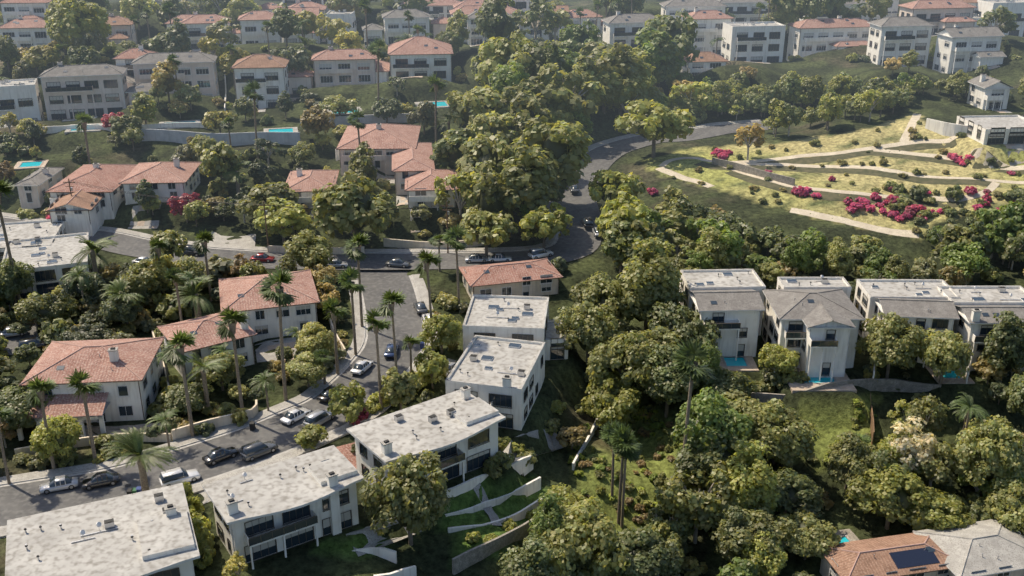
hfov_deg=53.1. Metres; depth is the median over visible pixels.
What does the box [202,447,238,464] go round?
sedan car
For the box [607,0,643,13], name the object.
tall tree
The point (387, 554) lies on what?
terrace wall
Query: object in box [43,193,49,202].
shrub
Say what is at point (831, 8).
tall tree
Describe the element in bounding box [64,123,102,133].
pool
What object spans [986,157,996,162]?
shrub
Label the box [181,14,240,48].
hill house
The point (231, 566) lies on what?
gum tree
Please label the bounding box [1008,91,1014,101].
shrub
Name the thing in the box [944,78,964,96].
tall tree
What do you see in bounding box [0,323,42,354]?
parking court
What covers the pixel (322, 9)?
hill house
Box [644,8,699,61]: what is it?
tree
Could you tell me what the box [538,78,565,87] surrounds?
tree
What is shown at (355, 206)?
tree
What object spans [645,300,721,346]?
tree
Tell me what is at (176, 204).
tree
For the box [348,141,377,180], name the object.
tall tree
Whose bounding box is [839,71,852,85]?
tall tree
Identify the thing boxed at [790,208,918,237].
park footpath
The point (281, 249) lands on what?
cross wall
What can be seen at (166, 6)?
fan palm
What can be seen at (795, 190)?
shrub
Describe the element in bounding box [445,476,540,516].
terrace wall
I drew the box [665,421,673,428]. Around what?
shrub
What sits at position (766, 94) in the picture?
tall tree
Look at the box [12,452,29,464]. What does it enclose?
shrub
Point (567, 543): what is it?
tree
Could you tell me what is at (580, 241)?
road
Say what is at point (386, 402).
shrub
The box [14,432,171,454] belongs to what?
street wall
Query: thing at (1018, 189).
shrub
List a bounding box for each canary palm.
[49,44,70,60]
[70,235,117,293]
[82,241,110,279]
[99,275,145,323]
[100,425,179,490]
[171,275,214,317]
[186,352,229,406]
[216,160,250,192]
[293,35,317,62]
[394,33,414,41]
[421,1,435,16]
[436,114,451,129]
[725,8,734,17]
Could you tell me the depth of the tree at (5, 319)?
170.21 m
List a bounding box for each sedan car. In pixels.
[39,475,77,493]
[81,471,119,489]
[132,256,147,263]
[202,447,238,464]
[249,253,274,262]
[280,407,310,424]
[317,386,340,401]
[326,258,348,267]
[350,359,373,374]
[384,343,398,356]
[385,257,410,267]
[413,301,427,313]
[446,361,456,375]
[465,253,487,262]
[488,253,511,262]
[569,184,578,192]
[592,227,599,236]
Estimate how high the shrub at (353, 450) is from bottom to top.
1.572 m
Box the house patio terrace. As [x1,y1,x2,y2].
[1004,144,1023,165]
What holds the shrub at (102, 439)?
on the terrain ground
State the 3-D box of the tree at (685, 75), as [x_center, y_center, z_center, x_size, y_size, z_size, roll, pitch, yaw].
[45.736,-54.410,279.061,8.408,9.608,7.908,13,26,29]
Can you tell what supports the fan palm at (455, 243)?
on the terrain ground
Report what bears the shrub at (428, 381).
on the terrain ground
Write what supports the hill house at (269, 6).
on the terrain ground
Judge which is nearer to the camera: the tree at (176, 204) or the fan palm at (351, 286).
the fan palm at (351, 286)
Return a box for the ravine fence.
[870,393,874,444]
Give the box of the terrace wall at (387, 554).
[352,547,396,563]
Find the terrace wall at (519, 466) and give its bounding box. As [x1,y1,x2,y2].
[446,455,532,497]
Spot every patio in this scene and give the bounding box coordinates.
[346,518,421,556]
[498,429,562,465]
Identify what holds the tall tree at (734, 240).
on the terrain ground
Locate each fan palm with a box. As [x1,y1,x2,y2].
[0,177,20,300]
[0,407,13,483]
[24,374,57,469]
[64,367,102,458]
[75,111,94,163]
[130,14,139,43]
[139,7,151,37]
[148,236,169,293]
[159,329,197,436]
[160,1,176,25]
[163,265,189,320]
[166,53,182,97]
[191,229,214,300]
[213,306,249,408]
[220,116,234,146]
[224,43,238,88]
[241,79,263,158]
[255,264,299,400]
[260,20,272,54]
[312,348,335,383]
[322,294,348,374]
[336,266,367,355]
[340,232,370,326]
[347,107,366,145]
[358,0,372,50]
[363,307,392,406]
[367,37,389,104]
[376,289,406,371]
[402,10,414,34]
[402,333,422,372]
[411,248,442,349]
[413,24,424,35]
[427,72,445,143]
[428,234,444,271]
[440,223,466,302]
[576,7,584,24]
[593,0,602,26]
[598,419,622,501]
[608,422,642,523]
[610,0,621,10]
[612,430,641,527]
[669,337,715,480]
[753,2,766,20]
[772,0,783,20]
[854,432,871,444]
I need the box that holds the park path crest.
[899,114,920,141]
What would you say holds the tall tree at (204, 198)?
on the terrain ground
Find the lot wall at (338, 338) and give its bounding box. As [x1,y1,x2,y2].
[327,309,345,350]
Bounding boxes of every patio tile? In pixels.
[128,205,160,228]
[376,172,394,182]
[396,196,407,205]
[410,211,420,232]
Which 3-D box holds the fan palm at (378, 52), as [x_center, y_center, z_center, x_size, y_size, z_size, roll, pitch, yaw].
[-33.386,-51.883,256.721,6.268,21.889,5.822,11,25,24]
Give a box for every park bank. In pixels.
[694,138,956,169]
[725,171,959,207]
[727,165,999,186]
[873,147,1023,173]
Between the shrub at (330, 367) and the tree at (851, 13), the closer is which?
the shrub at (330, 367)
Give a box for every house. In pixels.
[0,0,50,23]
[0,15,57,48]
[0,78,43,120]
[0,219,65,262]
[2,232,92,298]
[16,336,164,440]
[37,61,151,120]
[71,425,92,437]
[98,13,136,43]
[112,44,158,75]
[126,51,219,96]
[150,0,161,12]
[157,312,257,380]
[163,11,197,28]
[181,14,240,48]
[218,269,319,342]
[231,54,289,108]
[237,10,299,43]
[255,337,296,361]
[259,0,329,12]
[278,4,319,43]
[288,0,326,41]
[288,46,376,100]
[325,9,356,43]
[362,6,430,47]
[375,36,453,82]
[391,0,460,18]
[431,0,483,38]
[449,5,548,42]
[458,258,562,297]
[467,10,511,45]
[507,0,568,37]
[565,9,603,33]
[601,11,681,47]
[659,0,727,20]
[681,51,728,75]
[820,533,949,575]
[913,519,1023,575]
[956,115,1023,144]
[961,0,977,14]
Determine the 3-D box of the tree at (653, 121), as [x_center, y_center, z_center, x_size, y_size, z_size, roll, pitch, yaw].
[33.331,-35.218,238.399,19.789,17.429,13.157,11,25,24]
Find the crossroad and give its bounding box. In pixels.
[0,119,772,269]
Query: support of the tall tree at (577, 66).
on the terrain ground
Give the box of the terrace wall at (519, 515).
[448,498,542,532]
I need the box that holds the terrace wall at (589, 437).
[572,417,598,470]
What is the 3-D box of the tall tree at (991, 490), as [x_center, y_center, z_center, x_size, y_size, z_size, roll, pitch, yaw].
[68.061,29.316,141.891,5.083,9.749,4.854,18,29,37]
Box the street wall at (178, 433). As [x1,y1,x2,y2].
[171,399,257,440]
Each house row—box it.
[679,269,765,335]
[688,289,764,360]
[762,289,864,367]
[776,275,851,298]
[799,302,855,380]
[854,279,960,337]
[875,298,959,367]
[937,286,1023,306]
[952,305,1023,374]
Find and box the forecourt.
[88,422,164,435]
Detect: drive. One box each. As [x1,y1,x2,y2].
[199,491,210,503]
[209,232,255,248]
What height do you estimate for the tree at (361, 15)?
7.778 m
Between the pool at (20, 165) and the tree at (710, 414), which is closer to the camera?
the tree at (710, 414)
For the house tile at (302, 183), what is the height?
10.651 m
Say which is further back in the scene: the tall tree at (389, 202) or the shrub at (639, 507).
the tall tree at (389, 202)
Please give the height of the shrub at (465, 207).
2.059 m
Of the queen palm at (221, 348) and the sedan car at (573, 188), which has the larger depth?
the sedan car at (573, 188)
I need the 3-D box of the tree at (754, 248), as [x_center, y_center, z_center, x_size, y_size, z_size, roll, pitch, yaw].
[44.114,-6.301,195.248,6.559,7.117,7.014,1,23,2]
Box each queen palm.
[61,265,92,296]
[132,93,151,101]
[146,409,180,446]
[153,352,169,384]
[175,270,211,317]
[208,342,237,377]
[247,370,278,410]
[283,326,300,338]
[290,19,310,43]
[419,30,433,37]
[709,37,725,53]
[851,3,867,12]
[948,391,992,440]
[948,402,983,436]
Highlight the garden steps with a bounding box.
[473,483,501,525]
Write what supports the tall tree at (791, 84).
on the terrain ground
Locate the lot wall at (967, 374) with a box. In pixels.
[966,366,968,383]
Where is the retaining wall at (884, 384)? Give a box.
[747,378,940,402]
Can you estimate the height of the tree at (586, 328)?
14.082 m
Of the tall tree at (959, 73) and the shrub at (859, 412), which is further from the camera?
the tall tree at (959, 73)
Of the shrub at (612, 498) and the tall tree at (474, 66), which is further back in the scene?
the tall tree at (474, 66)
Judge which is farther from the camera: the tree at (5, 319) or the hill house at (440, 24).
the hill house at (440, 24)
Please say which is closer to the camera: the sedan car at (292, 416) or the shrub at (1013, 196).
the sedan car at (292, 416)
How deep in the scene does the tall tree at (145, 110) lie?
248.15 m
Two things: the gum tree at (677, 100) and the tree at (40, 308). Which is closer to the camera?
the tree at (40, 308)
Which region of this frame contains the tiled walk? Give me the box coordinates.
[336,442,356,468]
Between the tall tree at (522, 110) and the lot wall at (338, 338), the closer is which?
the lot wall at (338, 338)
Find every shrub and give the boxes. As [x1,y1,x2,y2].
[0,132,17,141]
[0,298,13,310]
[0,350,8,355]
[0,376,20,391]
[5,311,14,317]
[8,140,19,152]
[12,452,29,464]
[15,208,34,218]
[16,291,40,324]
[17,145,31,155]
[25,212,39,218]
[26,453,50,470]
[38,123,47,134]
[38,318,73,344]
[41,208,48,215]
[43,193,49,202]
[53,446,78,465]
[58,457,74,467]
[61,58,70,64]
[72,317,79,323]
[89,433,119,449]
[92,455,104,463]
[96,297,105,303]
[100,56,109,61]
[102,41,116,51]
[119,323,136,333]
[129,309,151,328]
[139,318,163,332]
[140,295,156,311]
[144,308,152,314]
[146,385,175,418]
[150,411,162,421]
[154,328,162,336]
[155,294,191,319]
[158,103,166,109]
[159,375,179,387]
[174,418,195,428]
[182,481,193,498]
[186,496,203,513]
[189,509,201,519]
[191,515,211,530]
[192,516,214,546]
[193,523,214,548]
[193,540,215,569]
[194,422,214,436]
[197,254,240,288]
[198,401,217,415]
[208,179,227,192]
[212,98,225,105]
[217,72,224,80]
[218,193,227,198]
[220,102,232,108]
[229,407,247,426]
[236,152,248,161]
[244,149,256,157]
[252,177,268,184]
[259,114,274,124]
[260,45,269,49]
[267,360,286,372]
[275,371,290,381]
[276,263,296,271]
[279,227,294,237]
[287,158,296,164]
[296,85,307,94]
[296,223,316,234]
[298,89,309,93]
[300,91,319,102]
[302,204,310,214]
[305,98,314,105]
[325,361,334,373]
[337,330,347,337]
[350,444,355,452]
[366,402,376,414]
[367,395,383,410]
[372,391,394,406]
[374,43,387,53]
[375,181,390,190]
[379,56,389,61]
[382,0,394,6]
[401,102,413,113]
[410,203,431,220]
[416,372,430,383]
[416,377,426,389]
[417,229,431,237]
[420,390,433,400]
[429,21,432,30]
[431,294,438,300]
[435,294,458,309]
[436,291,447,298]
[445,303,455,309]
[446,342,458,351]
[453,66,461,74]
[455,73,467,81]
[456,302,468,313]
[463,205,474,212]
[465,531,481,543]
[482,463,501,479]
[483,457,498,469]
[483,533,498,542]
[488,451,514,469]
[498,436,507,448]
[500,437,511,450]
[502,518,516,531]
[511,442,524,453]
[516,447,537,466]
[525,510,537,519]
[544,419,557,432]
[550,400,566,414]
[550,418,559,427]
[551,257,567,273]
[567,455,575,463]
[573,444,581,450]
[573,470,583,476]
[574,401,591,415]
[578,453,584,459]
[578,461,586,469]
[581,489,587,494]
[582,449,590,455]
[583,372,589,381]
[585,460,592,466]
[586,445,594,452]
[589,456,597,461]
[594,470,605,478]
[595,464,605,470]
[595,486,605,494]
[597,457,605,463]
[608,493,617,500]
[609,475,617,481]
[625,483,634,491]
[625,497,633,505]
[632,515,643,524]
[633,503,645,511]
[636,460,646,467]
[637,427,646,435]
[638,489,645,494]
[640,500,649,506]
[640,513,647,518]
[643,469,651,475]
[647,187,658,194]
[648,473,657,480]
[648,500,654,507]
[653,453,661,460]
[653,478,663,485]
[656,445,664,451]
[658,472,665,479]
[662,427,672,434]
[664,444,672,452]
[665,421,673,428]
[667,455,674,461]
[677,556,707,575]
[679,539,693,557]
[689,110,706,123]
[694,166,702,172]
[708,531,717,540]
[710,148,724,154]
[717,153,726,158]
[736,154,742,159]
[748,185,759,190]
[755,379,770,392]
[758,198,766,203]
[761,368,782,386]
[762,279,776,288]
[763,387,775,392]
[767,378,782,389]
[780,369,795,383]
[788,55,800,60]
[791,186,804,194]
[792,570,813,575]
[794,370,810,383]
[799,189,808,196]
[809,139,820,145]
[810,192,821,197]
[812,490,834,509]
[828,175,835,180]
[828,443,835,449]
[837,159,847,164]
[843,197,852,204]
[845,206,856,213]
[846,53,858,61]
[848,201,863,208]
[851,424,858,428]
[853,401,864,407]
[854,409,862,414]
[855,197,866,201]
[857,54,870,62]
[857,414,865,421]
[860,199,869,204]
[862,364,872,371]
[863,365,879,381]
[865,204,875,211]
[868,444,875,449]
[870,192,881,199]
[871,187,880,192]
[871,401,878,408]
[873,142,880,146]
[874,202,883,206]
[874,435,881,441]
[879,158,888,163]
[879,207,886,213]
[883,180,897,188]
[883,194,899,204]
[887,210,896,216]
[888,197,907,211]
[892,183,907,193]
[894,193,909,198]
[894,215,904,221]
[898,173,907,177]
[899,196,913,205]
[901,212,912,219]
[903,206,914,215]
[907,127,916,132]
[908,133,916,139]
[909,185,929,200]
[910,204,926,212]
[910,392,934,404]
[911,168,921,174]
[911,273,931,278]
[912,227,921,233]
[913,216,926,225]
[916,209,934,217]
[922,196,935,203]
[927,53,933,61]
[932,189,939,193]
[938,148,947,153]
[941,205,951,212]
[944,184,963,201]
[945,208,957,216]
[946,217,954,223]
[948,96,956,100]
[950,153,962,160]
[955,131,966,137]
[957,208,969,214]
[963,186,977,194]
[964,154,973,159]
[964,217,975,224]
[966,210,974,217]
[966,490,983,499]
[972,173,983,179]
[972,204,982,209]
[976,198,986,204]
[980,265,1004,282]
[981,193,991,202]
[982,189,990,193]
[983,199,990,205]
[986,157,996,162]
[993,191,1002,197]
[1001,40,1008,44]
[1001,191,1023,201]
[1008,53,1020,59]
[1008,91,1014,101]
[1011,187,1023,194]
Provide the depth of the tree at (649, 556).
126.35 m
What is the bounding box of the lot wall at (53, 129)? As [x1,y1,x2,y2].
[40,122,204,133]
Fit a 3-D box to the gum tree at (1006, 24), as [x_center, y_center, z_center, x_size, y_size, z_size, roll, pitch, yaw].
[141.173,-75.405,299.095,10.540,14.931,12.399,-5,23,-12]
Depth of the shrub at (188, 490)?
125.85 m
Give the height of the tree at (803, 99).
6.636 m
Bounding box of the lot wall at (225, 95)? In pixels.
[224,77,226,110]
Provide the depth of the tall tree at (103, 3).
323.60 m
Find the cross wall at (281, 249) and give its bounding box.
[268,245,364,253]
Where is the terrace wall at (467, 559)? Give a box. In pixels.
[452,502,557,574]
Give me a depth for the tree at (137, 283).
174.80 m
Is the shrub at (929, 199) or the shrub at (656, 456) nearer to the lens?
the shrub at (656, 456)
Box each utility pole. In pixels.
[63,178,74,195]
[258,201,270,251]
[441,202,452,252]
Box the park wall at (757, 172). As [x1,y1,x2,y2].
[712,158,794,185]
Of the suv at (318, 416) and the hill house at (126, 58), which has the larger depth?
the hill house at (126, 58)
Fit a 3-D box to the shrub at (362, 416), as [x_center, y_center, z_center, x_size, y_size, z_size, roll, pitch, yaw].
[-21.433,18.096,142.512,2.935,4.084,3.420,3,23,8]
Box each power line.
[67,181,241,203]
[259,204,447,209]
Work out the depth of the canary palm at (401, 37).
295.26 m
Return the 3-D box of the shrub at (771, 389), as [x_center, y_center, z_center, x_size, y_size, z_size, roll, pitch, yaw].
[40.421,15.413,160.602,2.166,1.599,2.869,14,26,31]
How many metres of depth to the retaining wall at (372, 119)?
259.40 m
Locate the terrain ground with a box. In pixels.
[0,0,1023,575]
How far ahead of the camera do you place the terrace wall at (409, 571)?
119.41 m
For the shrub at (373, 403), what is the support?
on the terrain ground
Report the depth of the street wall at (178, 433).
142.45 m
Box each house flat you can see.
[5,483,199,575]
[202,445,362,569]
[346,386,505,484]
[445,335,544,430]
[462,294,548,351]
[545,319,567,359]
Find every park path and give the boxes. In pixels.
[659,136,956,166]
[724,167,999,201]
[737,162,1023,183]
[873,148,1023,169]
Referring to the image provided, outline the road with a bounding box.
[0,270,437,537]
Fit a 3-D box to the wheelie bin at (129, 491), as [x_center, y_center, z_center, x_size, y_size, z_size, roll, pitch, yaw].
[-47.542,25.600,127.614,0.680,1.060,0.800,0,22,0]
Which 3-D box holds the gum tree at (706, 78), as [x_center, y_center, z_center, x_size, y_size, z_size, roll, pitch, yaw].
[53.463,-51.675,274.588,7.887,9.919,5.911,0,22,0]
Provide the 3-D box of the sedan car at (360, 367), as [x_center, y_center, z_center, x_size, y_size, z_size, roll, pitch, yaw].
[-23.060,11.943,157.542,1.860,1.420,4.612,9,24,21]
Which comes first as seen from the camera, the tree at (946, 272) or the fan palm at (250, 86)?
the tree at (946, 272)
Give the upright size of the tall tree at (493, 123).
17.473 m
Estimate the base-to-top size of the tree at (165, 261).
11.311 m
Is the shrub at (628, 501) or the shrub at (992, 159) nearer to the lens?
the shrub at (628, 501)
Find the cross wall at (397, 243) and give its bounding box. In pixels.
[383,238,483,248]
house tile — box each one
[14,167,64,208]
[45,162,137,219]
[45,189,103,235]
[118,157,201,204]
[283,168,338,208]
[336,123,420,182]
[391,142,434,194]
[404,169,456,210]
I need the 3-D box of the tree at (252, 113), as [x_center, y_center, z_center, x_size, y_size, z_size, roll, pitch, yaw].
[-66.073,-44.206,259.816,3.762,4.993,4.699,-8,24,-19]
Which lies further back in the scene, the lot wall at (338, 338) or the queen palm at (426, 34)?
the queen palm at (426, 34)
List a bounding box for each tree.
[0,34,16,71]
[0,112,18,132]
[0,142,15,157]
[0,160,15,179]
[0,257,34,306]
[0,271,14,310]
[0,313,10,326]
[0,337,8,349]
[0,355,15,374]
[0,385,55,430]
[0,420,18,447]
[1,48,19,68]
[6,323,30,336]
[10,55,21,64]
[12,60,31,78]
[13,292,76,323]
[13,342,40,366]
[15,118,37,132]
[17,47,28,58]
[21,45,61,62]
[25,52,47,74]
[25,119,40,144]
[25,317,37,329]
[29,145,41,158]
[29,413,82,462]
[37,40,57,66]
[38,66,49,71]
[44,0,72,27]
[46,12,65,53]
[51,0,91,10]
[51,285,64,294]
[51,313,69,321]
[56,0,111,41]
[56,32,73,48]
[58,266,105,304]
[59,322,113,340]
[64,299,80,317]
[67,45,102,64]
[70,28,107,51]
[71,144,90,165]
[76,44,97,50]
[76,299,96,313]
[78,309,102,325]
[89,0,111,14]
[93,303,102,312]
[98,290,143,323]
[99,262,121,281]
[100,449,114,457]
[101,112,123,127]
[103,332,134,338]
[106,135,120,146]
[109,115,142,134]
[111,130,121,142]
[116,262,132,277]
[119,0,159,29]
[119,40,135,48]
[120,125,143,150]
[121,259,171,294]
[123,286,154,304]
[130,91,157,123]
[133,179,155,212]
[135,38,156,50]
[140,252,181,292]
[141,195,160,214]
[145,424,164,437]
[147,32,187,51]
[147,155,158,161]
[148,86,166,103]
[150,59,184,102]
[150,230,187,257]
[151,292,166,305]
[156,0,186,24]
[163,17,192,51]
[163,415,180,430]
[164,382,213,415]
[166,255,206,303]
[167,99,189,117]
[167,192,201,222]
[170,143,197,161]
[173,84,201,109]
[179,1,201,13]
[182,200,211,226]
[186,136,193,146]
[189,133,217,156]
[191,352,246,390]
[192,0,223,3]
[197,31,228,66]
[198,140,242,179]
[199,0,218,10]
[200,294,209,298]
[201,110,238,132]
[201,195,211,200]
[202,0,230,12]
[204,196,224,217]
[205,17,241,46]
[205,276,218,287]
[210,6,222,14]
[210,287,219,299]
[211,405,225,415]
[213,205,234,220]
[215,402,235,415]
[218,0,261,22]
[219,47,250,74]
[219,186,252,222]
[221,253,247,277]
[221,550,247,575]
[222,173,233,180]
[227,383,249,401]
[233,96,256,121]
[235,181,298,218]
[239,260,267,276]
[246,107,258,119]
[247,158,275,179]
[247,386,263,401]
[248,138,287,165]
[252,196,312,243]
[268,2,303,48]
[270,46,310,71]
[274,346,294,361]
[275,90,294,118]
[278,229,334,268]
[285,351,326,388]
[286,141,315,161]
[292,162,308,170]
[293,10,317,36]
[293,350,319,359]
[294,321,334,355]
[294,424,328,449]
[300,104,335,137]
[303,263,338,284]
[311,169,393,245]
[312,188,323,206]
[313,133,331,149]
[315,12,350,48]
[315,274,339,298]
[316,282,340,314]
[318,94,358,115]
[325,0,362,9]
[327,380,368,424]
[328,306,350,323]
[329,349,346,360]
[330,0,360,16]
[332,124,347,135]
[333,28,362,48]
[337,338,348,347]
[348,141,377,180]
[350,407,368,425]
[356,12,364,21]
[358,449,453,545]
[360,185,379,197]
[371,96,403,122]
[376,10,390,21]
[377,190,399,230]
[380,366,420,409]
[387,76,405,95]
[393,0,432,10]
[406,100,437,134]
[413,345,449,388]
[417,314,461,352]
[429,128,475,169]
[434,171,481,221]
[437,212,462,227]
[438,31,459,55]
[438,31,463,56]
[441,126,491,141]
[445,85,510,125]
[446,9,469,51]
[456,130,515,185]
[458,171,503,201]
[459,207,518,256]
[466,110,513,144]
[469,172,516,215]
[470,53,481,73]
[471,38,492,73]
[474,0,515,38]
[474,29,532,86]
[488,61,531,94]
[491,134,523,151]
[495,76,570,113]
[497,109,514,130]
[497,145,553,214]
[497,533,557,575]
[507,29,530,42]
[507,51,550,78]
[507,84,553,109]
[510,0,561,42]
[510,92,553,137]
[511,115,592,202]
[516,144,560,211]
[517,194,551,215]
[519,202,573,248]
[520,38,565,85]
[528,492,565,538]
[530,497,630,575]
[537,63,607,118]
[538,1,573,40]
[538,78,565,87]
[541,483,598,538]
[542,45,580,72]
[546,0,565,4]
[549,39,562,48]
[549,180,568,201]
[550,84,574,116]
[551,110,577,124]
[553,300,619,364]
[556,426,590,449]
[559,19,600,52]
[562,57,610,89]
[563,545,610,575]
[568,107,593,134]
[569,271,631,331]
[570,55,597,108]
[577,40,613,61]
[580,370,641,426]
[584,57,641,113]
[586,331,655,390]
[588,169,646,209]
[592,0,612,15]
[594,191,650,240]
[596,62,656,116]
[600,42,643,79]
[600,215,642,273]
[605,526,682,575]
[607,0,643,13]
[607,77,646,112]
[613,249,638,270]
[614,98,695,157]
[616,237,686,333]
[620,74,662,113]
[620,219,651,247]
[623,325,694,370]
[628,47,653,74]
[633,343,700,417]
[634,26,686,85]
[637,234,664,256]
[638,92,671,111]
[639,24,682,86]
[642,208,661,228]
[642,222,668,253]
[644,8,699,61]
[644,503,695,542]
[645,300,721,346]
[648,215,669,240]
[648,508,677,535]
[652,520,684,575]
[653,460,737,543]
[654,201,705,238]
[660,218,684,239]
[662,228,696,258]
[663,185,690,207]
[664,94,688,107]
[665,71,694,89]
[666,256,702,270]
[667,197,707,237]
[668,93,691,108]
[669,79,706,103]
[669,81,714,106]
[671,104,687,112]
[671,386,753,466]
[671,428,750,485]
[681,102,701,116]
[681,480,772,530]
[684,250,714,268]
[685,218,729,244]
[686,92,706,112]
[693,226,731,268]
[694,341,722,388]
[696,225,745,265]
[696,367,758,399]
[699,210,744,232]
[702,76,719,93]
[702,206,725,218]
[706,80,742,113]
[706,101,730,116]
[709,204,725,213]
[711,82,736,98]
[711,509,797,566]
[714,251,748,268]
[714,505,752,563]
[717,557,757,575]
[720,388,776,455]
[723,93,744,115]
[726,439,781,512]
[727,77,740,87]
[727,83,747,94]
[727,104,743,120]
[729,222,763,252]
[730,71,749,87]
[734,123,766,159]
[737,488,779,514]
[739,66,757,78]
[740,96,751,115]
[740,238,761,265]
[742,93,757,112]
[742,528,787,575]
[744,83,766,95]
[745,252,776,275]
[749,398,819,467]
[751,95,775,115]
[752,102,770,116]
[754,260,788,281]
[755,225,785,255]
[757,17,784,24]
[758,86,773,116]
[758,343,799,373]
[761,119,782,133]
[762,0,799,22]
[764,98,790,136]
[768,80,779,96]
[769,234,818,257]
[769,461,787,472]
[773,512,841,559]
[774,467,824,516]
[776,74,796,103]
[777,72,801,103]
[777,261,797,276]
[780,238,813,276]
[781,71,802,80]
[781,103,805,135]
[783,0,820,21]
[787,5,799,32]
[794,90,815,107]
[795,272,810,276]
[797,227,829,258]
[800,75,824,105]
[801,106,822,127]
[804,256,824,273]
[816,88,840,126]
[818,0,852,17]
[818,92,842,130]
[819,242,836,258]
[824,257,854,275]
[825,236,853,276]
[826,431,872,489]
[826,440,873,493]
[827,74,851,94]
[839,6,861,17]
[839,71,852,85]
[839,94,855,117]
[842,464,937,529]
[844,101,867,119]
[848,244,872,271]
[848,279,856,301]
[849,75,863,96]
[851,235,884,252]
[852,92,871,121]
[852,266,872,278]
[854,0,892,20]
[855,312,927,377]
[857,89,882,121]
[858,85,865,93]
[860,259,897,278]
[861,77,885,95]
[861,243,893,266]
[869,448,921,479]
[872,87,895,116]
[873,432,916,470]
[882,254,910,278]
[883,79,895,90]
[884,57,902,75]
[885,89,910,113]
[887,399,922,436]
[889,416,939,470]
[893,72,917,87]
[894,82,915,94]
[894,489,976,530]
[901,49,918,71]
[901,90,915,100]
[903,393,949,433]
[908,80,922,89]
[911,257,936,278]
[911,441,957,486]
[913,73,929,93]
[916,79,933,94]
[917,328,973,384]
[926,224,948,258]
[929,488,966,513]
[930,44,935,56]
[930,222,973,260]
[934,79,947,93]
[938,262,973,285]
[939,240,969,266]
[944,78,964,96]
[945,256,971,275]
[946,69,968,97]
[946,241,991,285]
[951,414,1023,492]
[956,472,991,495]
[960,492,995,520]
[963,76,972,96]
[963,220,991,257]
[970,208,1022,258]
[971,356,1006,384]
[974,65,989,76]
[977,5,1019,32]
[977,473,1023,535]
[980,310,1023,383]
[983,223,1003,253]
[983,468,1023,499]
[988,381,1008,404]
[993,229,1021,263]
[996,201,1023,231]
[998,242,1023,267]
[1002,231,1023,269]
[1003,372,1023,415]
[1004,367,1022,381]
[1017,78,1023,94]
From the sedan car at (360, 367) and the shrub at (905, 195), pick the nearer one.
the sedan car at (360, 367)
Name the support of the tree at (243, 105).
on the terrain ground
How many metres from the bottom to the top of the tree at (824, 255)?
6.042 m
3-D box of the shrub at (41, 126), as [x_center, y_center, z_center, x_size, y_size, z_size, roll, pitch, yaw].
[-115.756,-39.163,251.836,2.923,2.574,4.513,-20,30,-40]
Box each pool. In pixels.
[14,160,48,170]
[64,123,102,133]
[158,120,199,128]
[264,127,297,131]
[327,107,363,114]
[414,101,449,107]
[720,356,758,371]
[780,368,856,393]
[827,529,858,542]
[924,365,974,383]
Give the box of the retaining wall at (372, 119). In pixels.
[300,113,415,125]
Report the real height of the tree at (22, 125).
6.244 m
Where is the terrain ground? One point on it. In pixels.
(434, 550)
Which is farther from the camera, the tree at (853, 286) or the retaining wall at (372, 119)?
the retaining wall at (372, 119)
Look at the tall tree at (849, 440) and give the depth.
144.08 m
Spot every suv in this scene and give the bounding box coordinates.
[183,244,200,256]
[239,440,277,460]
[303,409,335,425]
[422,313,434,322]
[528,247,553,258]
[581,217,593,227]
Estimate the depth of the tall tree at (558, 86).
245.60 m
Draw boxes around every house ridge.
[681,7,733,54]
[717,0,770,21]
[721,21,785,62]
[786,15,869,60]
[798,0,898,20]
[866,16,935,66]
[869,0,899,20]
[898,0,976,34]
[932,24,1006,73]
[967,73,1013,110]
[972,0,1023,36]
[987,65,999,69]
[994,110,1011,112]
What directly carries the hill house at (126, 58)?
on the terrain ground
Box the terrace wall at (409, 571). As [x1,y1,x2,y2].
[374,565,416,575]
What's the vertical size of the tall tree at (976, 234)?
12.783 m
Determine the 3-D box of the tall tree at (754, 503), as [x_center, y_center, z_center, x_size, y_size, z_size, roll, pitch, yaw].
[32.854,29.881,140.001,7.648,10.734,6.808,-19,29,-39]
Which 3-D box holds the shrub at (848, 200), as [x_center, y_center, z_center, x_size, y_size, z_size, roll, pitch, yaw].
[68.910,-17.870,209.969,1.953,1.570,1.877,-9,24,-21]
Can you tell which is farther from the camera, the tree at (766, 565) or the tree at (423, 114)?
the tree at (423, 114)
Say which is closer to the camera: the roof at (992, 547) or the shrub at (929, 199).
the roof at (992, 547)
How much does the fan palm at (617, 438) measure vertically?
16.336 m
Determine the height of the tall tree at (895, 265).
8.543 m
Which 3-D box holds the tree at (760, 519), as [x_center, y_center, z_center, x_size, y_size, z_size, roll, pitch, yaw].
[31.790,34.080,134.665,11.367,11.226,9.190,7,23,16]
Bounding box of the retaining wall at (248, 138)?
[131,129,300,145]
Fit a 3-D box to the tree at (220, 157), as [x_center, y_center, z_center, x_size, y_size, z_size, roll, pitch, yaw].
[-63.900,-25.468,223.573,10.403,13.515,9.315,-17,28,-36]
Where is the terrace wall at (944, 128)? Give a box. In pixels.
[925,118,967,136]
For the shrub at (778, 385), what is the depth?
158.94 m
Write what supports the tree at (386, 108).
on the terrain ground
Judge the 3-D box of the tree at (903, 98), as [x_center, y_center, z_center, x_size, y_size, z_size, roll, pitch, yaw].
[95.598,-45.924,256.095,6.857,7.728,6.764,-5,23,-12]
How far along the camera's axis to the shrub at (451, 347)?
163.81 m
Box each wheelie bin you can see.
[126,488,131,494]
[135,486,141,491]
[249,421,255,430]
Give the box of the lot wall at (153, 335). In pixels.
[152,331,168,385]
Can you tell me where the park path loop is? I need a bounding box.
[656,167,713,187]

